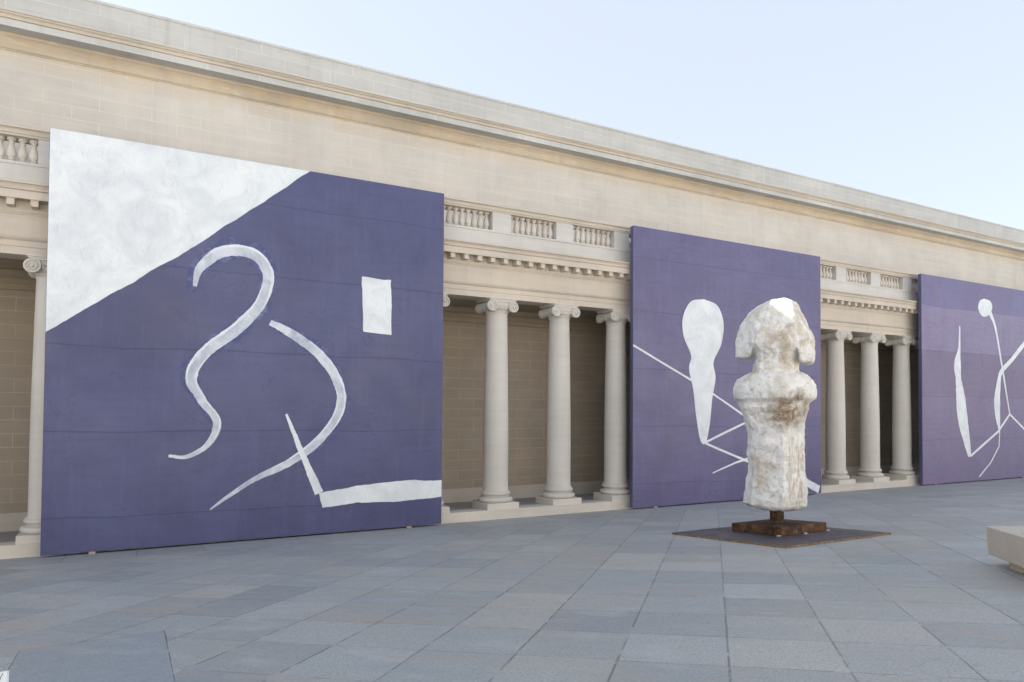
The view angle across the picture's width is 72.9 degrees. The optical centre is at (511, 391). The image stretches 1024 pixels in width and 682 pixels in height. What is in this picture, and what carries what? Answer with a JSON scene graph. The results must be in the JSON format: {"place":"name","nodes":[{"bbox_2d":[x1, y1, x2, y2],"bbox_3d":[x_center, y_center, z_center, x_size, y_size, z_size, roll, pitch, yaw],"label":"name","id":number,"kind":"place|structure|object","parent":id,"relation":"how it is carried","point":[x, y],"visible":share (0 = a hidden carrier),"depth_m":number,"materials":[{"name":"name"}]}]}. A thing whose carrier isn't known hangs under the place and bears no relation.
{"place":"outdoors","nodes":[
{"label":"outdoors","id":0,"kind":"place"},
{"bbox_2d":[0,477,1023,681],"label":"courtyard paving","id":1,"kind":"structure","parent":0,"point":[929,588],"depth_m":6.94,"materials":[{"name":"stone"}]},
{"bbox_2d":[0,670,8,681],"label":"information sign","id":2,"kind":"object","parent":1,"relation":"on","point":[4,676],"visible":1,"depth_m":3.00,"materials":[{"name":"white"}]},
{"bbox_2d":[40,128,443,555],"bbox_3d":[-4.747,-0.744,13.546,7.295,7.395,0.145,1,-2,-29],"label":"painted panel","id":3,"kind":"object","parent":1,"relation":"on","point":[237,349],"visible":1,"depth_m":13.16,"materials":[{"name":"paint"}]},
{"bbox_2d":[0,0,1023,558],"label":"museum building","id":4,"kind":"structure","parent":1,"relation":"on","point":[544,212],"depth_m":17.89,"materials":[{"name":"stone"}]},
{"bbox_2d":[630,225,820,507],"bbox_3d":[6.278,-0.523,19.600,7.305,7.395,0.145,1,-2,-29],"label":"painted panel","id":5,"kind":"object","parent":1,"relation":"on","point":[695,301],"visible":0.84,"depth_m":18.86,"materials":[{"name":"paint"}]},
{"bbox_2d":[672,526,890,547],"bbox_3d":[4.487,2.410,11.726,2.475,0.031,2.453,1,-6,-29],"label":"steel plate","id":6,"kind":"object","parent":1,"relation":"on","point":[794,540],"visible":0.75,"depth_m":11.17,"materials":[{"name":"grey metal"}]},
{"bbox_2d":[732,298,829,536],"bbox_3d":[4.581,0.428,12.030,1.323,4.050,1.341,1,-2,-29],"label":"sculpture","id":7,"kind":"object","parent":6,"relation":"on","point":[775,392],"visible":1,"depth_m":11.60,"materials":[{"name":"stone"}]},
{"bbox_2d":[918,274,1023,484],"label":"painted panel","id":8,"kind":"object","parent":1,"relation":"on","point":[971,374],"visible":1,"depth_m":25.26,"materials":[{"name":"paint"}]},
{"bbox_2d":[986,526,1023,572],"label":"stone bench","id":9,"kind":"object","parent":1,"relation":"on","point":[1005,543],"visible":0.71,"depth_m":7.78,"materials":[{"name":"stone"}]},
{"bbox_2d":[99,0,1023,229],"label":"sky","id":10,"kind":"structure","parent":0,"point":[921,102],"materials":[{"name":"blue"}]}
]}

